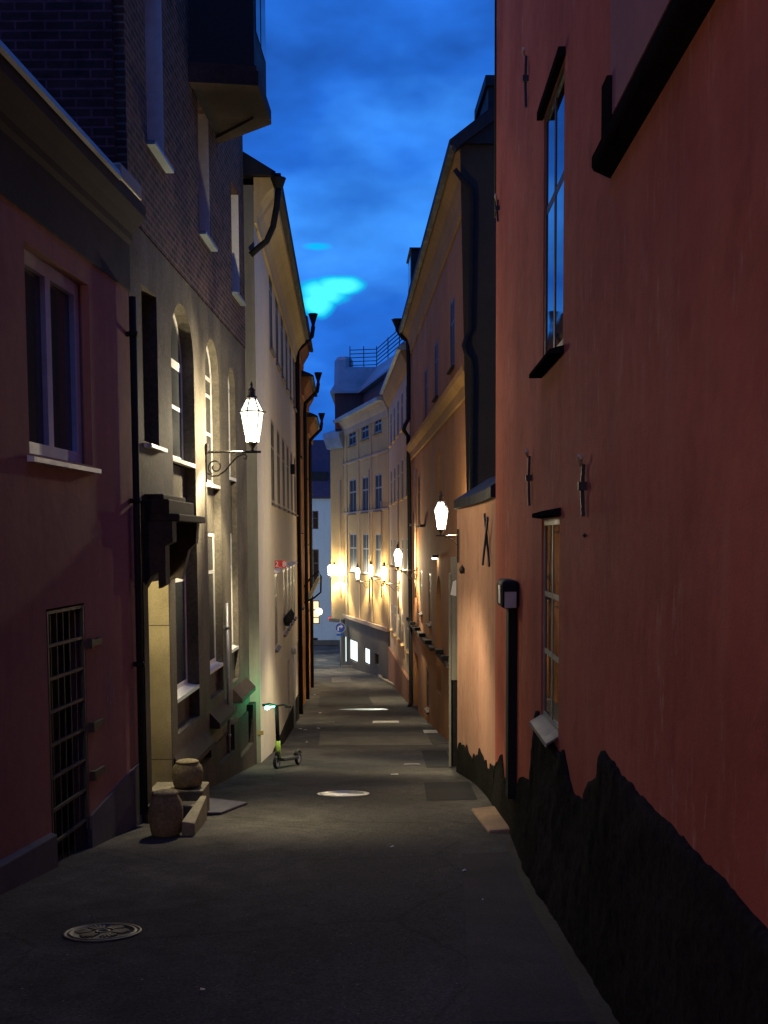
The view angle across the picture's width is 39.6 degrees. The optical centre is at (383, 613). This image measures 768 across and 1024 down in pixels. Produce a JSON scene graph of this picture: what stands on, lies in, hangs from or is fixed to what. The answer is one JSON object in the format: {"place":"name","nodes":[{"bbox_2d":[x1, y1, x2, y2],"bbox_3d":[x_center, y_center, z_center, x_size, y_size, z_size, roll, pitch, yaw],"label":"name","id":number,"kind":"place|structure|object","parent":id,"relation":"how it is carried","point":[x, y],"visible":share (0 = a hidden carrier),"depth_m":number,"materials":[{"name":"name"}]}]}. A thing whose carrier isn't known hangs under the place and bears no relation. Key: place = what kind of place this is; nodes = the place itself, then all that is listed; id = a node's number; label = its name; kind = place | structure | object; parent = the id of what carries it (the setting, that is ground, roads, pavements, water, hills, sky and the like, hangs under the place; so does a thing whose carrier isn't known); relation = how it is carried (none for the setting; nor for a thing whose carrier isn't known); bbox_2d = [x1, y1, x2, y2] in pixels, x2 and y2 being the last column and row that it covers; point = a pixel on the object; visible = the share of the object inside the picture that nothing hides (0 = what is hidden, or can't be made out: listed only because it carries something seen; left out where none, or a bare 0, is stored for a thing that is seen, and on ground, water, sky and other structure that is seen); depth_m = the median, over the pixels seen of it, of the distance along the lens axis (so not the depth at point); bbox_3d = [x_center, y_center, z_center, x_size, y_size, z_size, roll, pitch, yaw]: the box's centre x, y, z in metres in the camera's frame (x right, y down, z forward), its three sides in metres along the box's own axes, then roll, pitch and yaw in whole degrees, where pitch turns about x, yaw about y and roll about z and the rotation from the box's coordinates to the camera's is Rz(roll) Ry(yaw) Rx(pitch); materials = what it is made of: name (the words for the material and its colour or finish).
{"place":"outdoors","nodes":[
{"label":"outdoors","id":0,"kind":"place"},
{"bbox_2d":[0,645,597,1023],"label":"ground","id":1,"kind":"structure","parent":0,"point":[274,901],"depth_m":7.39,"materials":[{"name":"asphalt"}]},
{"bbox_2d":[0,40,146,894],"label":"plastered house","id":2,"kind":"structure","parent":1,"relation":"on","point":[72,720],"depth_m":9.33,"materials":[{"name":"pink paint"}]},
{"bbox_2d":[24,249,101,473],"bbox_3d":[-2.849,-2.106,9.122,0.305,1.718,1.603,0,4,4],"label":"window","id":3,"kind":"structure","parent":2,"relation":"in","point":[51,298],"depth_m":9.21,"materials":[{"name":"glass"}]},
{"bbox_2d":[46,605,104,858],"bbox_3d":[-2.810,1.223,9.499,0.226,2.603,1.291,0,4,7],"label":"door","id":4,"kind":"structure","parent":2,"relation":"in","point":[60,702],"depth_m":9.47,"materials":[{"name":"grey metal"}]},
{"bbox_2d":[62,923,141,941],"bbox_3d":[-1.741,1.970,6.593,0.475,0.066,0.472,0,4,0],"label":"manhole cover","id":5,"kind":"object","parent":1,"relation":"on","point":[99,932],"visible":1,"depth_m":6.56,"materials":[{"name":"metal"}]},
{"bbox_2d":[0,0,270,821],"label":"brick house","id":6,"kind":"structure","parent":1,"relation":"on","point":[165,103],"depth_m":13.99,"materials":[{"name":"paint"}]},
{"bbox_2d":[141,296,167,452],"bbox_3d":[-2.655,-2.717,11.942,0.282,1.765,0.765,0,4,0],"label":"window","id":7,"kind":"structure","parent":6,"relation":"in","point":[151,446],"depth_m":12.23,"materials":[{"name":"white paint"}]},
{"bbox_2d":[146,139,173,172],"bbox_3d":[-2.686,-6.284,12.133,0.375,2.181,0.950,0,4,0],"label":"window sill","id":8,"kind":"structure","parent":6,"relation":"in","point":[154,147],"depth_m":12.12,"materials":[{"name":"white paint"}]},
{"bbox_2d":[171,314,195,467],"bbox_3d":[-2.658,-2.926,13.678,0.176,2.028,1.381,0,4,1],"label":"window","id":9,"kind":"structure","parent":6,"relation":"in","point":[176,359],"depth_m":14.04,"materials":[{"name":"glass"}]},
{"bbox_2d":[175,573,198,702],"bbox_3d":[-2.643,0.020,13.884,0.209,2.112,1.385,0,4,0],"label":"window","id":10,"kind":"structure","parent":6,"relation":"in","point":[184,689],"depth_m":14.25,"materials":[{"name":"white paint"}]},
{"bbox_2d":[199,230,217,251],"bbox_3d":[-2.615,-6.210,15.058,0.375,1.928,0.912,0,4,0],"label":"window sill","id":11,"kind":"structure","parent":6,"relation":"in","point":[205,236],"depth_m":15.05,"materials":[{"name":"white paint"}]},
{"bbox_2d":[205,347,220,488],"bbox_3d":[-2.584,-2.941,15.717,0.126,2.166,1.083,0,4,1],"label":"window","id":12,"kind":"structure","parent":6,"relation":"in","point":[208,384],"depth_m":16.02,"materials":[{"name":"white paint"}]},
{"bbox_2d":[208,532,222,674],"bbox_3d":[-2.570,-0.175,15.911,0.152,2.058,1.085,0,4,0],"label":"window","id":13,"kind":"structure","parent":6,"relation":"in","point":[214,665],"depth_m":16.21,"materials":[{"name":"white paint"}]},
{"bbox_2d":[228,377,235,481],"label":"window","id":14,"kind":"structure","parent":6,"relation":"in","point":[231,479],"depth_m":17.72,"materials":[{"name":"white paint"}]},
{"bbox_2d":[230,533,238,652],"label":"window","id":15,"kind":"structure","parent":6,"relation":"in","point":[234,647],"depth_m":17.89,"materials":[{"name":"white paint"}]},
{"bbox_2d":[205,382,265,481],"bbox_3d":[-2.103,-2.567,15.104,0.866,1.405,0.393,0,4,1],"label":"wall lantern","id":16,"kind":"object","parent":6,"relation":"attached to","point":[251,418],"depth_m":15.10,"materials":[{"name":"glass"}]},
{"bbox_2d":[232,291,245,305],"bbox_3d":[-2.549,-6.148,17.769,0.374,1.843,0.888,0,4,0],"label":"window sill","id":17,"kind":"structure","parent":6,"relation":"in","point":[237,296],"depth_m":17.74,"materials":[{"name":"white paint"}]},
{"bbox_2d":[149,789,182,836],"bbox_3d":[-2.159,1.971,10.562,0.337,0.460,0.337,0,4,0],"label":"pot","id":18,"kind":"object","parent":1,"relation":"on","point":[165,812],"visible":1,"depth_m":10.44,"materials":[{"name":"ceramic"}]},
{"bbox_2d":[148,782,209,835],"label":"stone steps","id":19,"kind":"structure","parent":1,"relation":"on","point":[196,805],"depth_m":11.51,"materials":[{"name":"stone"}]},
{"bbox_2d":[172,758,202,788],"bbox_3d":[-2.193,1.782,11.902,0.347,0.310,0.347,0,4,0],"label":"pot","id":20,"kind":"object","parent":19,"relation":"on","point":[187,773],"visible":1,"depth_m":11.78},
{"bbox_2d":[207,798,246,815],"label":"kerb slab","id":21,"kind":"structure","parent":1,"relation":"on","point":[220,806],"depth_m":12.56,"materials":[{"name":"grey paint"}]},
{"bbox_2d":[243,152,309,762],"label":"beige house","id":22,"kind":"structure","parent":1,"relation":"on","point":[277,335],"depth_m":22.20,"materials":[{"name":"paint"}]},
{"bbox_2d":[269,276,275,357],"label":"window","id":23,"kind":"structure","parent":22,"relation":"in","point":[270,284],"depth_m":23.17,"materials":[{"name":"glass"}]},
{"bbox_2d":[271,420,277,506],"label":"window","id":24,"kind":"structure","parent":22,"relation":"in","point":[272,424],"depth_m":23.50,"materials":[{"name":"glass"}]},
{"bbox_2d":[274,573,280,652],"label":"window","id":25,"kind":"structure","parent":22,"relation":"in","point":[278,647],"depth_m":24.25,"materials":[{"name":"glass"}]},
{"bbox_2d":[275,297,281,372],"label":"window","id":26,"kind":"structure","parent":22,"relation":"in","point":[276,305],"depth_m":25.20,"materials":[{"name":"glass"}]},
{"bbox_2d":[277,430,283,509],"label":"window","id":27,"kind":"structure","parent":22,"relation":"in","point":[278,435],"depth_m":25.58,"materials":[{"name":"glass"}]},
{"bbox_2d":[281,317,286,384],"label":"window","id":28,"kind":"structure","parent":22,"relation":"in","point":[283,379],"depth_m":27.21,"materials":[{"name":"glass"}]},
{"bbox_2d":[282,438,287,511],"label":"window","id":29,"kind":"structure","parent":22,"relation":"in","point":[283,456],"depth_m":27.63,"materials":[{"name":"glass"}]},
{"bbox_2d":[283,569,288,636],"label":"window","id":30,"kind":"structure","parent":22,"relation":"in","point":[285,634],"depth_m":27.40,"materials":[{"name":"grey paint"}]},
{"bbox_2d":[285,331,290,394],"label":"window","id":31,"kind":"structure","parent":22,"relation":"in","point":[287,389],"depth_m":29.48,"materials":[{"name":"glass"}]},
{"bbox_2d":[287,446,291,513],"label":"window","id":32,"kind":"structure","parent":22,"relation":"in","point":[290,512],"depth_m":29.64,"materials":[{"name":"glass"}]},
{"bbox_2d":[287,568,291,630],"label":"window","id":33,"kind":"structure","parent":22,"relation":"in","point":[289,628],"depth_m":29.06,"materials":[{"name":"grey paint"}]},
{"bbox_2d":[289,345,293,404],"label":"window","id":34,"kind":"structure","parent":22,"relation":"in","point":[291,399],"depth_m":31.57,"materials":[{"name":"grey paint"}]},
{"bbox_2d":[290,450,294,514],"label":"window","id":35,"kind":"structure","parent":22,"relation":"in","point":[290,450],"depth_m":31.71,"materials":[{"name":"grey paint"}]},
{"bbox_2d":[290,566,294,625],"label":"window","id":36,"kind":"structure","parent":22,"relation":"in","point":[293,622],"depth_m":31.12,"materials":[{"name":"grey paint"}]},
{"bbox_2d":[293,359,296,412],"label":"window","id":37,"kind":"structure","parent":22,"relation":"in","point":[294,407],"depth_m":33.38,"materials":[{"name":"glass"}]},
{"bbox_2d":[293,564,297,620],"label":"window","id":38,"kind":"structure","parent":22,"relation":"in","point":[295,618],"depth_m":32.95,"materials":[{"name":"grey paint"}]},
{"bbox_2d":[294,457,297,516],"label":"window","id":39,"kind":"structure","parent":22,"relation":"in","point":[296,515],"depth_m":33.55,"materials":[{"name":"grey paint"}]},
{"bbox_2d":[262,703,301,768],"bbox_3d":[-1.610,2.126,18.512,0.536,1.238,1.164,2,5,34],"label":"electric scooter","id":40,"kind":"object","parent":1,"relation":"on","point":[296,757],"visible":1,"depth_m":18.15,"materials":[{"name":"black metal"}]},
{"bbox_2d":[294,313,317,713],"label":"tenement house","id":41,"kind":"structure","parent":1,"relation":"on","point":[305,349],"depth_m":34.79,"materials":[{"name":"orange paint"}]},
{"bbox_2d":[301,371,321,700],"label":"tenement house","id":42,"kind":"structure","parent":1,"relation":"on","point":[310,390],"depth_m":40.89,"materials":[{"name":"orange paint"}]},
{"bbox_2d":[304,571,321,602],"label":"shop board","id":43,"kind":"object","parent":42,"relation":"attached to","point":[314,586],"visible":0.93,"depth_m":41.01,"materials":[{"name":"grey paint"}]},
{"bbox_2d":[307,412,324,688],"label":"tenement house","id":44,"kind":"structure","parent":1,"relation":"on","point":[313,425],"depth_m":46.69,"materials":[{"name":"orange paint"}]},
{"bbox_2d":[269,768,366,785],"bbox_3d":[-1.144,2.545,16.670,1.250,0.443,3.018,-2,4,-20],"label":"asphalt patch","id":45,"kind":"object","parent":1,"relation":"on","point":[315,776],"visible":1,"depth_m":16.42,"materials":[{"name":"asphalt"}]},
{"bbox_2d":[312,440,339,644],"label":"white house","id":46,"kind":"structure","parent":1,"relation":"on","point":[325,632],"depth_m":78.10,"materials":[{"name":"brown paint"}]},
{"bbox_2d":[313,511,317,528],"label":"window","id":47,"kind":"structure","parent":46,"relation":"in","point":[315,513],"depth_m":77.82,"materials":[{"name":"glass"}]},
{"bbox_2d":[313,549,318,583],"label":"window","id":48,"kind":"structure","parent":46,"relation":"in","point":[315,551],"depth_m":78.03,"materials":[{"name":"glass"}]},
{"bbox_2d":[313,601,319,623],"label":"window","id":49,"kind":"structure","parent":46,"relation":"in","point":[315,603],"depth_m":78.30,"materials":[{"name":"yellow glass"}]},
{"bbox_2d":[335,619,344,665],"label":"road sign","id":50,"kind":"object","parent":1,"relation":"on","point":[340,627],"visible":1,"depth_m":62.11,"materials":[{"name":"blue metal"}]},
{"bbox_2d":[332,676,351,681],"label":"asphalt patch","id":51,"kind":"object","parent":1,"relation":"on","point":[342,679],"visible":1,"depth_m":52.86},
{"bbox_2d":[317,791,369,796],"bbox_3d":[-0.538,2.380,14.070,0.698,0.093,0.693,0,4,0],"label":"manhole cover","id":52,"kind":"object","parent":1,"relation":"on","point":[343,793],"visible":1,"depth_m":14.07,"materials":[{"name":"metal"}]},
{"bbox_2d":[318,695,372,706],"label":"asphalt patch","id":53,"kind":"object","parent":1,"relation":"on","point":[345,700],"visible":1,"depth_m":41.67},
{"bbox_2d":[323,332,404,678],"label":"corner house","id":54,"kind":"structure","parent":1,"relation":"on","point":[356,441],"depth_m":58.63,"materials":[{"name":"yellow paint"}]},
{"bbox_2d":[327,562,339,582],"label":"wall lantern","id":55,"kind":"object","parent":54,"relation":"attached to","point":[330,573],"depth_m":62.51,"materials":[{"name":"glass"}]},
{"bbox_2d":[331,562,345,583],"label":"wall lantern","id":56,"kind":"object","parent":54,"relation":"attached to","point":[334,564],"depth_m":62.17,"materials":[{"name":"glass"}]},
{"bbox_2d":[347,431,355,447],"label":"window","id":57,"kind":"structure","parent":54,"relation":"in","point":[352,436],"depth_m":59.91,"materials":[{"name":"glass"}]},
{"bbox_2d":[347,478,355,514],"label":"window","id":58,"kind":"structure","parent":54,"relation":"in","point":[353,481],"depth_m":60.07,"materials":[{"name":"glass"}]},
{"bbox_2d":[348,533,356,573],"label":"window","id":59,"kind":"structure","parent":54,"relation":"in","point":[353,553],"depth_m":60.34,"materials":[{"name":"glass"}]},
{"bbox_2d":[350,639,357,662],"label":"shop window","id":60,"kind":"structure","parent":54,"relation":"in","point":[353,644],"depth_m":60.79,"materials":[{"name":"white glass"}]},
{"bbox_2d":[355,563,369,587],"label":"wall lantern","id":61,"kind":"object","parent":54,"relation":"attached to","point":[357,567],"depth_m":56.22,"materials":[{"name":"glass"}]},
{"bbox_2d":[359,425,368,441],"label":"window","id":62,"kind":"structure","parent":54,"relation":"in","point":[365,434],"depth_m":56.83,"materials":[{"name":"glass"}]},
{"bbox_2d":[360,476,367,513],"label":"window","id":63,"kind":"structure","parent":54,"relation":"in","point":[364,479],"depth_m":57.19,"materials":[{"name":"glass"}]},
{"bbox_2d":[360,533,368,575],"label":"window","id":64,"kind":"structure","parent":54,"relation":"in","point":[365,535],"depth_m":57.41,"materials":[{"name":"glass"}]},
{"bbox_2d":[365,647,369,664],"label":"shop window","id":65,"kind":"structure","parent":54,"relation":"in","point":[367,651],"depth_m":57.50,"materials":[{"name":"white glass"}]},
{"bbox_2d":[368,561,383,584],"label":"wall lantern","id":66,"kind":"object","parent":54,"relation":"attached to","point":[373,571],"depth_m":53.28,"materials":[{"name":"glass"}]},
{"bbox_2d":[372,419,381,435],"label":"window","id":67,"kind":"structure","parent":54,"relation":"in","point":[378,423],"depth_m":54.05,"materials":[{"name":"glass"}]},
{"bbox_2d":[373,473,381,511],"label":"window","id":68,"kind":"structure","parent":54,"relation":"in","point":[378,477],"depth_m":54.38,"materials":[{"name":"glass"}]},
{"bbox_2d":[373,533,381,577],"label":"window","id":69,"kind":"structure","parent":54,"relation":"in","point":[378,535],"depth_m":54.65,"materials":[{"name":"glass"}]},
{"bbox_2d":[341,665,394,687],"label":"kerb","id":70,"kind":"structure","parent":1,"relation":"on","point":[381,678],"depth_m":51.91,"materials":[{"name":"stone"}]},
{"bbox_2d":[319,732,432,744],"bbox_3d":[-0.308,3.165,27.137,2.908,0.476,4.420,0,4,0],"label":"asphalt patch","id":71,"kind":"object","parent":1,"relation":"on","point":[374,738],"visible":1,"depth_m":27.18,"materials":[{"name":"asphalt"}]},
{"bbox_2d":[373,721,398,722],"bbox_3d":[0.057,3.327,32.662,0.802,0.084,0.797,0,4,0],"label":"drain grate","id":72,"kind":"object","parent":1,"relation":"on","point":[385,721],"visible":1,"depth_m":32.55,"materials":[{"name":"metal"}]},
{"bbox_2d":[380,342,410,702],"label":"tenement house","id":73,"kind":"structure","parent":1,"relation":"on","point":[393,391],"depth_m":45.37,"materials":[{"name":"yellow paint"}]},
{"bbox_2d":[380,561,399,591],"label":"wall lantern","id":74,"kind":"object","parent":73,"relation":"attached to","point":[383,570],"depth_m":45.22,"materials":[{"name":"glass"}]},
{"bbox_2d":[388,412,391,447],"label":"window","id":75,"kind":"structure","parent":73,"relation":"in","point":[391,412],"depth_m":50.26,"materials":[{"name":"grey paint"}]},
{"bbox_2d":[389,602,392,631],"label":"window","id":76,"kind":"structure","parent":73,"relation":"in","point":[391,630],"depth_m":50.81,"materials":[{"name":"grey paint"}]},
{"bbox_2d":[391,406,394,443],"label":"window","id":77,"kind":"structure","parent":73,"relation":"in","point":[393,441],"depth_m":47.98,"materials":[{"name":"glass"}]},
{"bbox_2d":[392,539,395,567],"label":"window","id":78,"kind":"structure","parent":73,"relation":"in","point":[394,539],"depth_m":48.59,"materials":[{"name":"glass"}]},
{"bbox_2d":[395,399,398,438],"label":"window","id":79,"kind":"structure","parent":73,"relation":"in","point":[397,435],"depth_m":45.56,"materials":[{"name":"glass"}]},
{"bbox_2d":[396,610,399,640],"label":"window","id":80,"kind":"structure","parent":73,"relation":"in","point":[398,639],"depth_m":46.08,"materials":[{"name":"glass"}]},
{"bbox_2d":[399,391,402,432],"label":"window","id":81,"kind":"structure","parent":73,"relation":"in","point":[400,431],"depth_m":43.19,"materials":[{"name":"glass"}]},
{"bbox_2d":[399,459,402,500],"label":"window","id":82,"kind":"structure","parent":73,"relation":"in","point":[402,459],"depth_m":43.48,"materials":[{"name":"grey paint"}]},
{"bbox_2d":[400,613,403,646],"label":"window","id":83,"kind":"structure","parent":73,"relation":"in","point":[401,644],"depth_m":43.76,"materials":[{"name":"grey paint"}]},
{"bbox_2d":[401,539,403,569],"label":"window","id":84,"kind":"structure","parent":73,"relation":"in","point":[402,539],"depth_m":43.38,"materials":[{"name":"glass"}]},
{"bbox_2d":[403,456,406,498],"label":"window","id":85,"kind":"structure","parent":73,"relation":"in","point":[405,497],"depth_m":41.36,"materials":[{"name":"grey paint"}]},
{"bbox_2d":[404,539,407,573],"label":"window","id":86,"kind":"structure","parent":73,"relation":"in","point":[406,572],"depth_m":41.22,"materials":[{"name":"glass"}]},
{"bbox_2d":[404,622,408,652],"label":"window","id":87,"kind":"structure","parent":73,"relation":"in","point":[406,650],"depth_m":41.52,"materials":[{"name":"glass"}]},
{"bbox_2d":[422,751,453,767],"bbox_3d":[0.998,2.782,20.464,0.522,0.627,4.588,0,4,1],"label":"asphalt patch","id":88,"kind":"object","parent":1,"relation":"on","point":[436,759],"visible":0.9,"depth_m":20.13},
{"bbox_2d":[391,75,495,741],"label":"brown house","id":89,"kind":"structure","parent":1,"relation":"on","point":[445,327],"depth_m":25.63,"materials":[{"name":"paint"}]},
{"bbox_2d":[393,542,417,581],"bbox_3d":[0.719,-1.759,36.584,0.866,1.405,0.393,0,4,-2],"label":"wall lantern","id":90,"kind":"object","parent":89,"relation":"attached to","point":[397,548],"depth_m":36.59,"materials":[{"name":"glass"}]},
{"bbox_2d":[416,475,419,527],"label":"window","id":91,"kind":"structure","parent":89,"relation":"in","point":[419,475],"depth_m":35.73,"materials":[{"name":"brown paint"}]},
{"bbox_2d":[418,571,421,616],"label":"window","id":92,"kind":"structure","parent":89,"relation":"in","point":[419,614],"depth_m":35.11,"materials":[{"name":"white paint"}]},
{"bbox_2d":[422,368,426,422],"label":"window","id":93,"kind":"structure","parent":89,"relation":"in","point":[426,368],"depth_m":32.48,"materials":[{"name":"glass"}]},
{"bbox_2d":[424,669,428,713],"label":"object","id":94,"kind":"structure","parent":89,"relation":"in","point":[426,710],"depth_m":32.60,"materials":[{"name":"brown paint"}]},
{"bbox_2d":[426,573,430,627],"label":"window","id":95,"kind":"structure","parent":89,"relation":"in","point":[428,625],"depth_m":31.55,"materials":[{"name":"brown paint"}]},
{"bbox_2d":[432,339,437,401],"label":"window","id":96,"kind":"structure","parent":89,"relation":"in","point":[436,345],"depth_m":28.92,"materials":[{"name":"glass"}]},
{"bbox_2d":[434,491,456,544],"bbox_3d":[1.349,-1.799,21.198,0.780,1.264,0.353,0,4,-2],"label":"wall lantern","id":97,"kind":"object","parent":89,"relation":"attached to","point":[440,500],"depth_m":21.15,"materials":[{"name":"glass"}]},
{"bbox_2d":[447,295,454,374],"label":"window","id":98,"kind":"structure","parent":89,"relation":"in","point":[452,305],"depth_m":24.57,"materials":[{"name":"glass"}]},
{"bbox_2d":[424,782,476,800],"bbox_3d":[0.889,2.396,14.433,0.716,0.293,2.300,0,4,0],"label":"asphalt patch","id":99,"kind":"object","parent":1,"relation":"on","point":[449,791],"visible":1,"depth_m":14.28,"materials":[{"name":"asphalt"}]},
{"bbox_2d":[449,557,456,766],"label":"dark gate","id":100,"kind":"structure","parent":1,"relation":"on","point":[452,664],"depth_m":18.28,"materials":[{"name":"metal"}]},
{"bbox_2d":[453,476,495,805],"bbox_3d":[2.175,0.949,15.348,2.089,5.943,5.632,0,4,0],"label":"curved annex","id":101,"kind":"object","parent":1,"relation":"on","point":[475,507],"visible":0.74,"depth_m":15.03,"materials":[{"name":"orange paint"}]},
{"bbox_2d":[472,806,509,832],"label":"stone block","id":102,"kind":"structure","parent":1,"relation":"on","point":[490,819],"depth_m":11.31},
{"bbox_2d":[505,839,619,1023],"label":"gutter edge","id":103,"kind":"object","parent":1,"relation":"on","point":[599,1007],"visible":0.38,"depth_m":6.00,"materials":[{"name":"concrete"}]},
{"bbox_2d":[493,0,767,1023],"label":"red house","id":104,"kind":"structure","parent":1,"relation":"on","point":[631,210],"depth_m":4.89,"materials":[{"name":"paint"}]},
{"bbox_2d":[497,578,518,798],"bbox_3d":[1.183,0.730,10.282,0.181,2.113,0.540,0,4,0],"label":"meter box","id":105,"kind":"object","parent":104,"relation":"attached to","point":[508,594],"visible":0.99,"depth_m":10.20,"materials":[{"name":"black paint"}]},
{"bbox_2d":[529,507,560,746],"bbox_3d":[1.209,0.075,7.984,0.132,1.696,1.045,0,4,0],"label":"window","id":106,"kind":"structure","parent":104,"relation":"in","point":[545,726],"depth_m":8.02,"materials":[{"name":"grey paint"}]},
{"bbox_2d":[529,63,564,377],"bbox_3d":[1.185,-2.778,7.728,0.139,1.956,1.133,0,4,0],"label":"window","id":107,"kind":"structure","parent":104,"relation":"in","point":[554,120],"depth_m":7.74,"materials":[{"name":"glass"}]},
{"bbox_2d":[243,0,494,439],"label":"sky","id":108,"kind":"structure","parent":0,"point":[367,99],"materials":[{"name":"blue"}]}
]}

